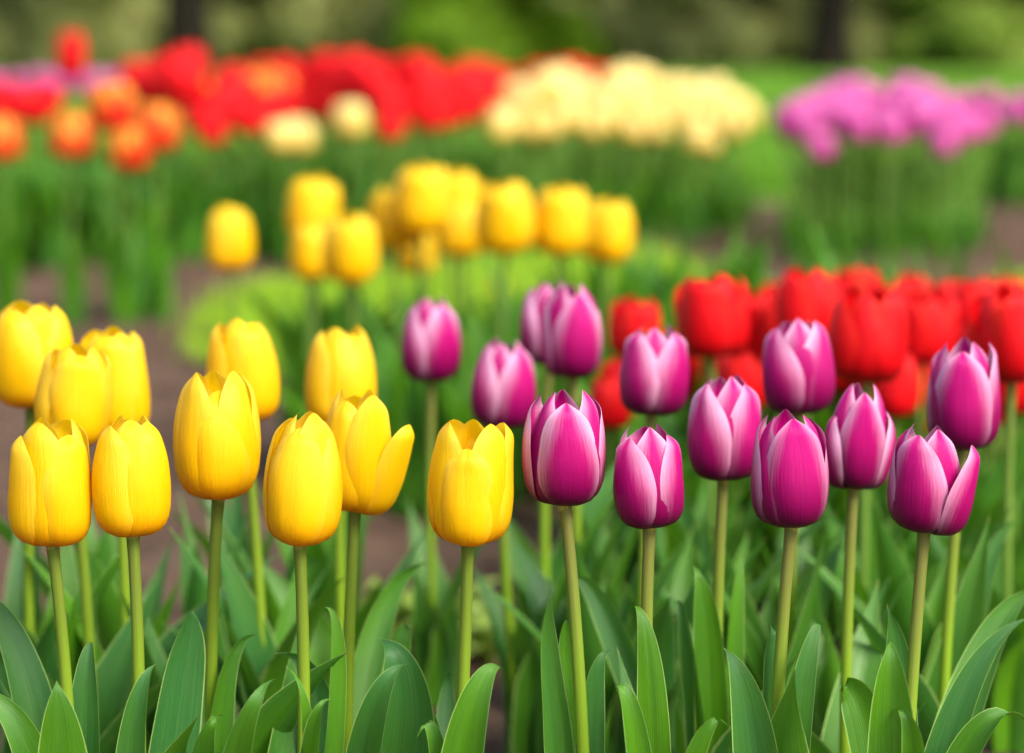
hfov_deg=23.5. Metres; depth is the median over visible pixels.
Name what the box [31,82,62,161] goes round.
red tulip
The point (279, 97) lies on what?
red tulip
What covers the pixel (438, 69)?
red tulip
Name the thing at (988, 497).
tulip plant
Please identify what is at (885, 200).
lilac tulip
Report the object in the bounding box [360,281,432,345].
tulip plant
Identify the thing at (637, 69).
cream tulip
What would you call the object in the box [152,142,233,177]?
tulip plant
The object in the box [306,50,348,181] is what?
red tulip
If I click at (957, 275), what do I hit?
tulip plant
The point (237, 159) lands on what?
red tulip
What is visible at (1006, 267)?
tulip plant
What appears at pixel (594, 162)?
tulip plant
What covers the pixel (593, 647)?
tulip plant
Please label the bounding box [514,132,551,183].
cream tulip
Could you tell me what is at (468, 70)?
red tulip
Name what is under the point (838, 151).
tulip plant
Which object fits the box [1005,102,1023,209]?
lilac tulip
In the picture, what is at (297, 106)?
red tulip
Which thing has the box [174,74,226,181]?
red tulip
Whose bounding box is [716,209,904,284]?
tulip plant
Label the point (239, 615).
tulip plant
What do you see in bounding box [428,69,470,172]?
red tulip
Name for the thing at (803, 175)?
tulip plant
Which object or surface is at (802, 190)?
tulip plant
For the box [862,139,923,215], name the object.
tulip plant
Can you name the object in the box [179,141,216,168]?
tulip plant
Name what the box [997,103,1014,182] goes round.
lilac tulip
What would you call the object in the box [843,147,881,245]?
tulip plant
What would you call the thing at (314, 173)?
tulip plant
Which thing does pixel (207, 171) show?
tulip plant
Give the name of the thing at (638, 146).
tulip plant
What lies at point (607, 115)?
cream tulip
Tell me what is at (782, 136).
lilac tulip
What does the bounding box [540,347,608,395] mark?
tulip plant
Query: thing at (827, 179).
tulip plant
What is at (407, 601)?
weed
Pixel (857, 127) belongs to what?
lilac tulip
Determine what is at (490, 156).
tulip plant
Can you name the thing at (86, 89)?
lilac tulip
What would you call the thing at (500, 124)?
cream tulip
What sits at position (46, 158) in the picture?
tulip plant
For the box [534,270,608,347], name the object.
tulip plant
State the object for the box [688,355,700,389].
red tulip
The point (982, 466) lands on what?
red tulip
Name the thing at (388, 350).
tulip plant
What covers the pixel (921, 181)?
tulip plant
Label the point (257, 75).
orange tulip
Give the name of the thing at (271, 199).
tulip plant
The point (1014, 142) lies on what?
tulip plant
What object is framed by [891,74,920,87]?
lilac tulip
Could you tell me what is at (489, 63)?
red tulip
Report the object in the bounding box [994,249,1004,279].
tulip plant
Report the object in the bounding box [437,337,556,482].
tulip plant
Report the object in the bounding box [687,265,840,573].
red tulip
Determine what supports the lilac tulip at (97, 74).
on the ground at (778, 71)
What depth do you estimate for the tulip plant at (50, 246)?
5.90 m
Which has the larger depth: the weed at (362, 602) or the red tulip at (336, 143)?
the red tulip at (336, 143)
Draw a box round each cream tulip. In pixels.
[250,119,293,268]
[278,117,340,241]
[290,121,316,175]
[333,100,372,216]
[486,109,529,188]
[488,102,519,182]
[490,77,547,186]
[502,116,540,250]
[510,87,545,250]
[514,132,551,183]
[523,65,579,183]
[526,135,584,189]
[528,68,583,200]
[532,137,552,179]
[533,109,563,201]
[541,72,593,178]
[541,73,589,177]
[546,98,589,189]
[548,86,587,187]
[554,79,579,184]
[557,112,607,204]
[567,83,605,197]
[574,138,613,191]
[586,103,626,200]
[590,61,656,194]
[594,88,625,204]
[600,119,648,185]
[601,67,641,200]
[603,113,646,240]
[610,140,634,170]
[613,66,656,229]
[614,85,649,235]
[620,74,679,232]
[625,141,667,175]
[626,75,671,173]
[626,96,665,237]
[637,125,650,234]
[640,117,675,239]
[648,108,693,186]
[650,141,675,170]
[662,75,700,233]
[664,140,683,177]
[665,97,694,238]
[671,127,716,188]
[674,125,719,247]
[681,113,711,236]
[682,82,723,183]
[687,85,724,198]
[690,74,726,187]
[693,129,733,206]
[694,132,718,236]
[702,113,752,234]
[703,86,743,231]
[706,103,733,235]
[715,92,754,224]
[737,103,763,225]
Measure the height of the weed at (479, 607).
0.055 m
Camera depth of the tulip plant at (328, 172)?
6.36 m
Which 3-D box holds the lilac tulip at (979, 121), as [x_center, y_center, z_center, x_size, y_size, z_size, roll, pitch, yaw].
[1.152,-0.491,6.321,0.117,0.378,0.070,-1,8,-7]
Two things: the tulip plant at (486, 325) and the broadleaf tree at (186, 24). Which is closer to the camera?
the tulip plant at (486, 325)
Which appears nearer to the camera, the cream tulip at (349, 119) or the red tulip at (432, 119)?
the cream tulip at (349, 119)
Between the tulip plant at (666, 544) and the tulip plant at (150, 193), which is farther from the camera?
the tulip plant at (150, 193)
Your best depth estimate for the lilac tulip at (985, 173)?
8.19 m
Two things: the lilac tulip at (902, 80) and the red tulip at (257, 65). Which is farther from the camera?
the red tulip at (257, 65)
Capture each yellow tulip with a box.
[0,300,118,752]
[0,417,99,752]
[14,326,285,728]
[34,343,161,752]
[92,414,205,752]
[160,318,336,711]
[173,370,347,752]
[206,204,281,379]
[255,174,344,419]
[262,324,428,689]
[263,411,346,752]
[280,220,328,418]
[301,212,391,518]
[326,389,434,752]
[360,185,417,368]
[391,162,467,362]
[398,234,436,275]
[417,419,513,752]
[436,197,493,387]
[446,167,512,347]
[456,181,555,501]
[490,276,500,323]
[533,184,588,505]
[582,197,633,361]
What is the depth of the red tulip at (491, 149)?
7.99 m
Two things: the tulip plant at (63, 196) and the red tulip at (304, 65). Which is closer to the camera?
the tulip plant at (63, 196)
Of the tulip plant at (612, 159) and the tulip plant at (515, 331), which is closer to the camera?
the tulip plant at (515, 331)
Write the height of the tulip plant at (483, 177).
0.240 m
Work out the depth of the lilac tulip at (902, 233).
6.18 m
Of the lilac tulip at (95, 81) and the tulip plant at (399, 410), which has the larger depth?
the lilac tulip at (95, 81)
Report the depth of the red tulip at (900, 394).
2.17 m
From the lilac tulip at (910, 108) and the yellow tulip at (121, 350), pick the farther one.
the lilac tulip at (910, 108)
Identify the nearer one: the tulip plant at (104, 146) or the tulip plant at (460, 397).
the tulip plant at (460, 397)
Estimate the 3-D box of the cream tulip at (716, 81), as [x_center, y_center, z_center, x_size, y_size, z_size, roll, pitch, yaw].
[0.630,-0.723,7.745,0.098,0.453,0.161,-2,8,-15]
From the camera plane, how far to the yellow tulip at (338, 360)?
1.77 m
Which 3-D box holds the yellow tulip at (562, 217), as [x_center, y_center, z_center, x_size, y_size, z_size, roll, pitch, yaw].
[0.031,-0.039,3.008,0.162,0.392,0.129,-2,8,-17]
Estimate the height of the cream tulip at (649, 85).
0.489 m
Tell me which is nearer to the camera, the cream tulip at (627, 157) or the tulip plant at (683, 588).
the tulip plant at (683, 588)
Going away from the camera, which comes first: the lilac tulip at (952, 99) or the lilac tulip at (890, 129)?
the lilac tulip at (890, 129)
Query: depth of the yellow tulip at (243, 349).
1.69 m
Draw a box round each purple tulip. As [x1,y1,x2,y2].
[401,295,481,706]
[470,337,613,752]
[508,280,613,621]
[513,283,622,645]
[522,389,612,752]
[578,374,799,752]
[606,324,765,752]
[613,424,727,752]
[708,318,841,692]
[724,409,828,752]
[725,382,925,752]
[840,425,1023,752]
[853,337,1016,749]
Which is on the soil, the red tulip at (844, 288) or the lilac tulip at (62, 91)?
the red tulip at (844, 288)
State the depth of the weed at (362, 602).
2.19 m
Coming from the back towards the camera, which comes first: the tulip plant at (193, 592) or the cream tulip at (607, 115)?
the cream tulip at (607, 115)
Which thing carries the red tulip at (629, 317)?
on the soil
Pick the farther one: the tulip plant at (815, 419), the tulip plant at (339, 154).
the tulip plant at (339, 154)
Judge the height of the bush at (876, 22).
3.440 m
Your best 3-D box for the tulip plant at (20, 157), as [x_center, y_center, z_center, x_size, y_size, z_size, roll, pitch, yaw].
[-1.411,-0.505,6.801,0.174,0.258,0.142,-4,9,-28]
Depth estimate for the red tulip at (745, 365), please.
2.26 m
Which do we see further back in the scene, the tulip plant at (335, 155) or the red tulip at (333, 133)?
the red tulip at (333, 133)
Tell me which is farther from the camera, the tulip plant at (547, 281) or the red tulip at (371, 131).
the red tulip at (371, 131)
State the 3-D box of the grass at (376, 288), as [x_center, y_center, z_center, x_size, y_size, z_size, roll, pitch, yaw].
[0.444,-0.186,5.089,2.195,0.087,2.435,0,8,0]
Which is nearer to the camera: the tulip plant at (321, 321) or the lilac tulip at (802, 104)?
the tulip plant at (321, 321)
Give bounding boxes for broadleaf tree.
[161,0,221,76]
[798,0,858,74]
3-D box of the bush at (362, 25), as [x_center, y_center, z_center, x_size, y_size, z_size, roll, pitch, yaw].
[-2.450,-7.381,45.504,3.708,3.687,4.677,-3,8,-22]
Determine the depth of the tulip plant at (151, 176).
6.13 m
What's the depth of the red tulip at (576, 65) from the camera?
7.59 m
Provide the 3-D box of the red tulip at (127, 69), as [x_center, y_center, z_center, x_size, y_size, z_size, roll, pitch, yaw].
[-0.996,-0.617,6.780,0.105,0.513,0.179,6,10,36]
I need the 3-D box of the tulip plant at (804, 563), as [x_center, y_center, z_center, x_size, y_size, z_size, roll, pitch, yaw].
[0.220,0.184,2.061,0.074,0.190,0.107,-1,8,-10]
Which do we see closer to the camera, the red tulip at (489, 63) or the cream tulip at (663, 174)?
the cream tulip at (663, 174)
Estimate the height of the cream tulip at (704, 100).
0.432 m
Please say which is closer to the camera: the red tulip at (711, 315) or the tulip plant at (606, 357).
the red tulip at (711, 315)
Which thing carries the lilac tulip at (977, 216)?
on the soil
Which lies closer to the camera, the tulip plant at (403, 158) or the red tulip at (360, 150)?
the tulip plant at (403, 158)
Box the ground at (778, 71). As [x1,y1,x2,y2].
[0,66,1023,203]
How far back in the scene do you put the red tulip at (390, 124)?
5.92 m
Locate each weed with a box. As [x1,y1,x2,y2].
[358,599,411,639]
[362,576,407,618]
[369,588,412,649]
[394,614,400,625]
[401,618,497,658]
[457,592,516,643]
[457,604,474,619]
[459,578,500,602]
[471,612,496,665]
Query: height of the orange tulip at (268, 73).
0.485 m
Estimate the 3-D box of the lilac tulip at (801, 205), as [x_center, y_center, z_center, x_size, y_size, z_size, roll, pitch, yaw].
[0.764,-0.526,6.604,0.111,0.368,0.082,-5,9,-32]
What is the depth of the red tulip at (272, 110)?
6.14 m
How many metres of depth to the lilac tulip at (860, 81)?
7.11 m
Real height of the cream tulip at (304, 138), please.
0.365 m
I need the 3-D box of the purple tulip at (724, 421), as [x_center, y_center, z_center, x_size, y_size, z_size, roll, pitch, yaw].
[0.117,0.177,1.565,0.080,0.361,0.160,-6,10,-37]
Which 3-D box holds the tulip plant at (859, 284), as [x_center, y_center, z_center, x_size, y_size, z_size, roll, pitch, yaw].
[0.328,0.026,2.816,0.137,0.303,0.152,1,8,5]
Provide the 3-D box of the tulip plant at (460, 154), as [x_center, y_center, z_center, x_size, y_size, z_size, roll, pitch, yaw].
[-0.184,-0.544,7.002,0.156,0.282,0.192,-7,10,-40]
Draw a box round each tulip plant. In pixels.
[0,156,39,243]
[0,165,53,269]
[0,515,107,640]
[0,535,50,741]
[5,153,25,192]
[5,160,38,269]
[5,175,39,268]
[6,160,20,178]
[13,148,32,167]
[19,545,95,685]
[22,142,78,225]
[24,159,56,262]
[24,167,83,270]
[25,148,87,267]
[34,143,86,190]
[39,150,93,173]
[49,163,119,264]
[54,160,103,240]
[57,152,100,247]
[62,151,103,169]
[63,148,107,262]
[73,532,181,653]
[75,149,110,171]
[78,163,126,261]
[78,170,125,265]
[79,161,127,229]
[81,166,135,217]
[85,233,141,250]
[92,131,108,173]
[115,577,228,752]
[117,170,142,229]
[118,217,171,317]
[121,163,177,253]
[125,169,155,240]
[127,171,172,243]
[142,155,195,192]
[143,166,151,197]
[146,157,213,258]
[149,166,193,257]
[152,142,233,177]
[153,136,197,167]
[154,156,220,261]
[165,164,221,195]
[168,527,343,704]
[170,495,272,680]
[178,480,262,722]
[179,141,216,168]
[187,149,242,197]
[190,166,238,260]
[194,140,246,169]
[196,164,241,212]
[196,497,318,635]
[218,141,277,173]
[220,161,246,205]
[222,161,290,259]
[233,150,291,187]
[235,279,339,424]
[248,139,322,259]
[251,135,290,164]
[255,151,304,259]
[260,486,366,620]
[271,294,365,360]
[275,150,321,181]
[278,132,317,164]
[279,150,344,179]
[282,140,330,192]
[305,280,405,347]
[307,159,355,199]
[313,144,348,167]
[315,283,406,336]
[327,270,491,356]
[331,135,383,170]
[331,140,359,168]
[357,150,409,179]
[357,151,396,180]
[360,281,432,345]
[364,311,467,404]
[370,339,476,515]
[376,341,480,393]
[387,132,444,161]
[400,136,448,165]
[404,135,448,155]
[408,377,441,515]
[409,137,475,170]
[434,145,466,169]
[435,135,481,170]
[436,327,513,426]
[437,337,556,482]
[457,128,514,174]
[457,295,493,389]
[458,277,537,487]
[459,250,563,342]
[463,134,509,170]
[467,139,503,168]
[468,149,512,185]
[471,294,509,338]
[477,320,541,504]
[487,530,691,752]
[494,138,554,187]
[498,139,543,173]
[502,138,534,151]
[506,255,663,316]
[512,273,554,390]
[513,137,563,162]
[534,260,667,394]
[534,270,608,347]
[536,365,566,506]
[540,246,646,309]
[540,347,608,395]
[543,130,598,166]
[548,130,585,155]
[553,133,590,164]
[553,327,687,597]
[559,348,610,386]
[563,256,650,298]
[563,256,665,288]
[571,133,622,191]
[578,288,639,396]
[578,378,665,564]
[581,512,638,614]
[589,376,661,424]
[592,524,695,647]
[593,132,626,161]
[593,139,621,162]
[593,139,637,182]
[605,133,626,156]
[607,263,660,316]
[620,215,708,335]
[621,437,743,567]
[622,531,766,752]
[624,245,692,309]
[629,411,740,572]
[635,140,656,158]
[635,256,706,281]
[636,129,677,164]
[637,524,843,691]
[640,237,774,299]
[646,220,762,285]
[653,135,683,170]
[656,358,817,435]
[656,408,736,512]
[663,140,693,165]
[663,223,770,293]
[673,509,838,608]
[676,134,707,195]
[681,148,693,166]
[705,130,733,171]
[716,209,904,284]
[730,230,831,294]
[741,238,839,271]
[742,274,864,408]
[742,508,838,611]
[744,476,838,571]
[754,524,845,737]
[764,403,774,422]
[773,565,914,738]
[780,141,814,215]
[794,149,813,229]
[794,155,838,201]
[797,501,1013,680]
[805,133,867,168]
[805,489,913,659]
[809,399,926,432]
[809,412,914,633]
[810,222,889,284]
[814,141,863,244]
[814,151,873,191]
[822,407,929,526]
[826,389,924,440]
[829,520,943,618]
[830,138,882,222]
[839,234,978,280]
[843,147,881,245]
[844,136,892,177]
[844,138,892,187]
[849,148,892,247]
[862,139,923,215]
[871,255,898,280]
[877,488,984,588]
[880,151,920,211]
[881,255,911,286]
[882,260,889,287]
[891,151,945,244]
[894,227,972,285]
[900,153,948,241]
[907,135,968,192]
[926,389,1023,584]
[929,233,1012,287]
[934,143,976,228]
[945,140,989,217]
[980,414,1023,461]
[988,124,1023,204]
[988,128,1023,204]
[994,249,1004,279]
[997,134,1023,203]
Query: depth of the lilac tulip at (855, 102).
6.18 m
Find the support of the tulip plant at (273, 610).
on the soil
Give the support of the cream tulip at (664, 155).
on the soil
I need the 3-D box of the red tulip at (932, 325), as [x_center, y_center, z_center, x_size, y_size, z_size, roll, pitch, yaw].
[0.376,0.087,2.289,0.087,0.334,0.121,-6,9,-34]
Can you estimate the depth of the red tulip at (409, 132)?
9.11 m
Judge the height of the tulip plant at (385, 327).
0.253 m
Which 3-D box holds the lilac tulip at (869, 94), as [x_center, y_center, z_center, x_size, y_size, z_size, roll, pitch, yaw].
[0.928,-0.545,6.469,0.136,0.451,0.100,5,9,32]
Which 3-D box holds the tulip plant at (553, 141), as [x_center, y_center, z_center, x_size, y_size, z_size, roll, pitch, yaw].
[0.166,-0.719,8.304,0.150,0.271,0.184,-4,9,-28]
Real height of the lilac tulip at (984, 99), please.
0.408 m
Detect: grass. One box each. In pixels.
[167,237,1023,385]
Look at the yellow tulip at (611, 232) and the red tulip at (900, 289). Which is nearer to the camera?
the red tulip at (900, 289)
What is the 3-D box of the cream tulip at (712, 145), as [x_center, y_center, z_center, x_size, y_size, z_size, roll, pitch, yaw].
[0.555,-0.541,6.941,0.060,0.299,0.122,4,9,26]
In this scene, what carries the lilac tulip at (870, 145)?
on the soil
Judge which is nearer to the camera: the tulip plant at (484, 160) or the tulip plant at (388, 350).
the tulip plant at (388, 350)
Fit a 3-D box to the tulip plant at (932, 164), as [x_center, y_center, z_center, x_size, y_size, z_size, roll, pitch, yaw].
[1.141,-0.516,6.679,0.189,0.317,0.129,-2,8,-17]
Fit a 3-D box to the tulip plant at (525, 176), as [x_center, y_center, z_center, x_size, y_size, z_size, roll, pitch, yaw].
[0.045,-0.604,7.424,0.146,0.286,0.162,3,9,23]
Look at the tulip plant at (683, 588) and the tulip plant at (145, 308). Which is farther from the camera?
the tulip plant at (145, 308)
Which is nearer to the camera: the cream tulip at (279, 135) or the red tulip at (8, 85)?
the cream tulip at (279, 135)
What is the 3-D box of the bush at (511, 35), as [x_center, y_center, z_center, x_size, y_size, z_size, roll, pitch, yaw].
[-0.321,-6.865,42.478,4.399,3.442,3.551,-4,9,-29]
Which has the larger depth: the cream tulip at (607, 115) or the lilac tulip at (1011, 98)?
the lilac tulip at (1011, 98)
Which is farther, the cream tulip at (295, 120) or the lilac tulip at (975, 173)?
the lilac tulip at (975, 173)
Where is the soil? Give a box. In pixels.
[0,199,1023,752]
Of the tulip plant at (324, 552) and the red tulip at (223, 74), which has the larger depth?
the red tulip at (223, 74)
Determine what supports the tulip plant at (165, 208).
on the soil
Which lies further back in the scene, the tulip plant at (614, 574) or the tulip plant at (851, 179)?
the tulip plant at (851, 179)
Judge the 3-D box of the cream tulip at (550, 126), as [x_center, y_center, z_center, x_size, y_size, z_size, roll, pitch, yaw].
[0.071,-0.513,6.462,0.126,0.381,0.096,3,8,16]
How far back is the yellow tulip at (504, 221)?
2.92 m
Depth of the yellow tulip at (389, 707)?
1.46 m
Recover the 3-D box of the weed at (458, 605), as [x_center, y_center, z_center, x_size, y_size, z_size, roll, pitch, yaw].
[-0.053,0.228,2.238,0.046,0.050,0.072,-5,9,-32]
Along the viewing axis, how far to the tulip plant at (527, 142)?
8.05 m
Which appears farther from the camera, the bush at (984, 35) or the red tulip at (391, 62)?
the bush at (984, 35)
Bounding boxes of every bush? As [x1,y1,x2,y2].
[0,0,152,69]
[118,0,161,56]
[149,0,353,68]
[300,0,405,61]
[385,0,613,70]
[528,0,661,67]
[590,0,772,69]
[729,0,812,67]
[809,0,915,69]
[886,0,1023,70]
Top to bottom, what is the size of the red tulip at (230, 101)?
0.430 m
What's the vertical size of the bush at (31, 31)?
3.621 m
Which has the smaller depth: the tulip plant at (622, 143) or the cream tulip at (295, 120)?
the cream tulip at (295, 120)
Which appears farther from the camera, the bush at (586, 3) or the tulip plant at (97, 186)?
the bush at (586, 3)
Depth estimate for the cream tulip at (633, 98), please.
6.69 m
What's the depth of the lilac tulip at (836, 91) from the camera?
6.54 m
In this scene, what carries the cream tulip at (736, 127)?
on the soil
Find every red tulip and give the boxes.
[0,80,16,184]
[0,87,31,179]
[21,91,49,252]
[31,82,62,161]
[51,30,94,188]
[99,66,160,179]
[118,59,185,181]
[146,59,206,179]
[147,54,183,178]
[152,94,193,181]
[168,44,211,167]
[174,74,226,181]
[185,100,217,216]
[196,115,226,226]
[197,87,239,206]
[211,67,240,166]
[211,78,243,175]
[219,74,256,175]
[221,92,247,210]
[223,63,247,171]
[223,100,265,263]
[231,100,279,259]
[233,67,261,169]
[246,58,266,154]
[255,89,289,166]
[263,61,270,68]
[268,55,318,156]
[272,80,291,163]
[276,63,318,155]
[285,75,324,170]
[287,92,305,162]
[298,89,323,170]
[302,59,324,166]
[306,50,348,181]
[308,133,324,161]
[314,89,342,193]
[318,135,348,160]
[325,68,351,214]
[326,49,383,214]
[331,121,345,147]
[332,135,393,158]
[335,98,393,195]
[340,135,362,152]
[348,59,394,217]
[352,137,353,175]
[356,119,375,149]
[357,69,409,190]
[361,57,396,165]
[364,82,404,260]
[369,58,408,170]
[369,136,396,168]
[375,107,405,267]
[387,52,449,179]
[388,68,447,177]
[397,91,421,174]
[401,122,423,150]
[405,85,448,255]
[410,65,448,157]
[411,71,443,162]
[416,62,437,146]
[416,103,445,255]
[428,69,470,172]
[434,63,477,146]
[434,68,475,150]
[445,97,472,172]
[452,58,482,153]
[461,91,509,183]
[468,60,493,151]
[469,75,511,182]
[482,65,509,161]
[483,70,515,184]
[495,98,528,182]
[498,71,517,165]
[511,69,524,147]
[513,62,548,149]
[530,373,638,588]
[543,57,583,172]
[575,65,608,181]
[576,64,601,143]
[600,356,621,375]
[607,296,660,356]
[673,273,757,562]
[685,388,696,408]
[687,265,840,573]
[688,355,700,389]
[704,357,754,533]
[720,348,765,594]
[730,287,775,614]
[761,406,763,419]
[761,559,764,572]
[762,281,779,417]
[824,285,916,636]
[829,375,850,414]
[835,267,877,289]
[840,283,869,294]
[852,382,862,389]
[861,280,910,299]
[872,353,920,579]
[893,272,929,298]
[903,290,989,571]
[907,408,928,436]
[911,365,930,431]
[926,277,960,300]
[935,285,1023,752]
[951,276,1000,489]
[956,322,969,452]
[974,277,1010,289]
[978,445,1004,474]
[986,413,1005,476]
[992,276,1023,294]
[993,427,999,460]
[997,424,1023,516]
[999,383,1023,606]
[1016,292,1023,495]
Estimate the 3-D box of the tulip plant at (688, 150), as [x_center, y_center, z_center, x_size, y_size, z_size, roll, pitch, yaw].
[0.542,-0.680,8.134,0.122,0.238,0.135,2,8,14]
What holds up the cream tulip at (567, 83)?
on the soil
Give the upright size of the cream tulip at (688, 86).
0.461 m
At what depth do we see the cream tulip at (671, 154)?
7.82 m
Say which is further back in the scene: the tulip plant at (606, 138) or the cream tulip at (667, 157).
the tulip plant at (606, 138)
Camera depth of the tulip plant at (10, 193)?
5.84 m
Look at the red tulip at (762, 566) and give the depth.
2.47 m
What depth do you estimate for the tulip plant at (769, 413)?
2.80 m
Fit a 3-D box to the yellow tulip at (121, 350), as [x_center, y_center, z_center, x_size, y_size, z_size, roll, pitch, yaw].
[-0.248,0.148,1.725,0.147,0.375,0.132,3,9,23]
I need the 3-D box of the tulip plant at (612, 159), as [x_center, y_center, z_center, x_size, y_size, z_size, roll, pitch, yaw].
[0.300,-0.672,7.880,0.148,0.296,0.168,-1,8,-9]
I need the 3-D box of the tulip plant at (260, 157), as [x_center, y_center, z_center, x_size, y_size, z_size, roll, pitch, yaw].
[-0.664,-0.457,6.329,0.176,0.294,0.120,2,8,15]
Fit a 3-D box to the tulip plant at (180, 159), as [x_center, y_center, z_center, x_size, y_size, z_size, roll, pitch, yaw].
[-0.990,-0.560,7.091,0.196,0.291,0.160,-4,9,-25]
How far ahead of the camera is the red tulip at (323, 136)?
9.04 m
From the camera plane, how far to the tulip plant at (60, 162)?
6.94 m
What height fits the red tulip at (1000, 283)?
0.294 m
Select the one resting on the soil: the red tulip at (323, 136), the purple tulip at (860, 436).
the purple tulip at (860, 436)
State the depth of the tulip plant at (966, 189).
7.26 m
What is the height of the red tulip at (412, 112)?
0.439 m
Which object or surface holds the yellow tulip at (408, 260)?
on the soil
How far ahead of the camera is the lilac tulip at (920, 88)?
6.55 m
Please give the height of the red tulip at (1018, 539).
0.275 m
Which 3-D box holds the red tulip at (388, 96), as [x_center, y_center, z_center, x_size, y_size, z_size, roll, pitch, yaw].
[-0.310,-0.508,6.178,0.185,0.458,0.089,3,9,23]
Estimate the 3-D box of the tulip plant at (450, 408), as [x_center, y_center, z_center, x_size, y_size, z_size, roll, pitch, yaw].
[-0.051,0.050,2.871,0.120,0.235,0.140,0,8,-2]
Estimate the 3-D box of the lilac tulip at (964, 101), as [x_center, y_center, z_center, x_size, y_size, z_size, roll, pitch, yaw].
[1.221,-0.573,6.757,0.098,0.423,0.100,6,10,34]
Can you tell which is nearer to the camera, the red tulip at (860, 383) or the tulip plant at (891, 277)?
the red tulip at (860, 383)
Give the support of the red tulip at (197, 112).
on the soil
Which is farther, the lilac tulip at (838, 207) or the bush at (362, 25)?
the bush at (362, 25)
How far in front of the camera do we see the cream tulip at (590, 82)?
7.42 m
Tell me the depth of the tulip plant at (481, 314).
3.32 m
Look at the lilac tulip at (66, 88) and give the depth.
10.85 m
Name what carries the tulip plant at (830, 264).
on the soil
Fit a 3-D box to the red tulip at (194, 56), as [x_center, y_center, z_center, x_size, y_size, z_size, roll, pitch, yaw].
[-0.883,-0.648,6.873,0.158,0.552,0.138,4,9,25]
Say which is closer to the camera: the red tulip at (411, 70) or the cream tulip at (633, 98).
the red tulip at (411, 70)
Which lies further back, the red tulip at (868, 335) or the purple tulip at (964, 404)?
the red tulip at (868, 335)
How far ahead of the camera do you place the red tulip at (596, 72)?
8.46 m
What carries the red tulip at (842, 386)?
on the soil
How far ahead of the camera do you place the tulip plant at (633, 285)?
3.25 m
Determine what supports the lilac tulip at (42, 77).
on the ground at (778, 71)
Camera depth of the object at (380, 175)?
6.42 m
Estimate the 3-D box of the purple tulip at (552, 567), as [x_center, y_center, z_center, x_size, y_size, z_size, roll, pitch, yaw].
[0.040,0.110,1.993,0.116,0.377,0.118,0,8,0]
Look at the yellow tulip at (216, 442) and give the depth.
1.44 m
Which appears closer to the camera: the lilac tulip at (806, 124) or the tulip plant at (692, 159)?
the lilac tulip at (806, 124)
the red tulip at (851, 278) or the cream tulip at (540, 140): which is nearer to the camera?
the red tulip at (851, 278)
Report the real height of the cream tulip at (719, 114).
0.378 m
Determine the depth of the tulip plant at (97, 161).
6.88 m
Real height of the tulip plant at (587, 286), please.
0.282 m
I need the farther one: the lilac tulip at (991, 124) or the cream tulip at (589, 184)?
the cream tulip at (589, 184)
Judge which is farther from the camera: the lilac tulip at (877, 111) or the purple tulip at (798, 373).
the lilac tulip at (877, 111)
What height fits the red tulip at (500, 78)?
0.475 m
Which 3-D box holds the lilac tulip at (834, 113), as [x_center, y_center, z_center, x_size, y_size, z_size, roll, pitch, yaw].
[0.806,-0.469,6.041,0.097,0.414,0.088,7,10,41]
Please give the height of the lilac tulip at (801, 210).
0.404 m
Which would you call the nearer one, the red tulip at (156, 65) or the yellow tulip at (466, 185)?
the yellow tulip at (466, 185)
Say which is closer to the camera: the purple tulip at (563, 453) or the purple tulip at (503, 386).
the purple tulip at (563, 453)
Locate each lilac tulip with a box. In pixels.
[6,73,25,137]
[20,70,43,156]
[20,77,25,155]
[25,70,43,133]
[38,70,53,153]
[45,74,62,155]
[61,77,64,113]
[64,78,76,93]
[68,70,87,159]
[76,75,98,146]
[90,71,106,156]
[91,77,109,162]
[100,74,115,152]
[109,71,118,132]
[769,103,806,260]
[771,133,806,224]
[773,142,805,209]
[780,95,816,260]
[785,159,813,219]
[793,111,835,266]
[801,132,834,251]
[802,90,832,239]
[804,87,827,237]
[816,100,851,259]
[818,84,849,237]
[823,99,855,253]
[824,94,864,258]
[828,78,855,142]
[837,110,876,254]
[843,110,872,268]
[849,77,868,164]
[850,82,891,248]
[867,99,911,233]
[867,104,900,258]
[868,138,871,165]
[870,114,906,264]
[881,85,928,249]
[890,109,931,257]
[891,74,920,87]
[892,84,914,160]
[898,94,934,256]
[908,92,940,236]
[909,83,936,210]
[909,104,939,255]
[921,81,940,96]
[923,98,960,250]
[929,128,958,269]
[934,95,957,217]
[936,110,975,262]
[938,111,985,253]
[945,91,973,233]
[950,116,974,255]
[957,112,985,248]
[966,111,1001,245]
[973,87,996,208]
[974,137,989,201]
[974,140,989,186]
[975,100,997,182]
[981,100,1002,202]
[987,120,998,173]
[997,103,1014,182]
[1005,93,1023,134]
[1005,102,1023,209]
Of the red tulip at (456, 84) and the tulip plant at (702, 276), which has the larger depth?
the red tulip at (456, 84)
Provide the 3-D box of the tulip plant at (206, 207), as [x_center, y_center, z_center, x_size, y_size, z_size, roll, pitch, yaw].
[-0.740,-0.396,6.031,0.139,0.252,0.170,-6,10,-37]
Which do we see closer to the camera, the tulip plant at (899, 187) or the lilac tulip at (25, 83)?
the tulip plant at (899, 187)
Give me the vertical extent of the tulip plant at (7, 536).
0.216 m
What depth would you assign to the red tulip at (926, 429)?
2.36 m
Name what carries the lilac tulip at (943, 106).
on the soil
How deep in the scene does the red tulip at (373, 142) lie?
9.06 m
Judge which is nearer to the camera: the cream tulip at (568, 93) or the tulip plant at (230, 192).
the tulip plant at (230, 192)
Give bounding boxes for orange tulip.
[0,115,26,312]
[50,112,95,326]
[86,126,171,324]
[87,79,177,317]
[135,102,208,322]
[226,67,291,166]
[241,70,270,163]
[246,79,278,169]
[269,72,305,172]
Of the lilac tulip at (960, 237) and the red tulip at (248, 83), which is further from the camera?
the red tulip at (248, 83)

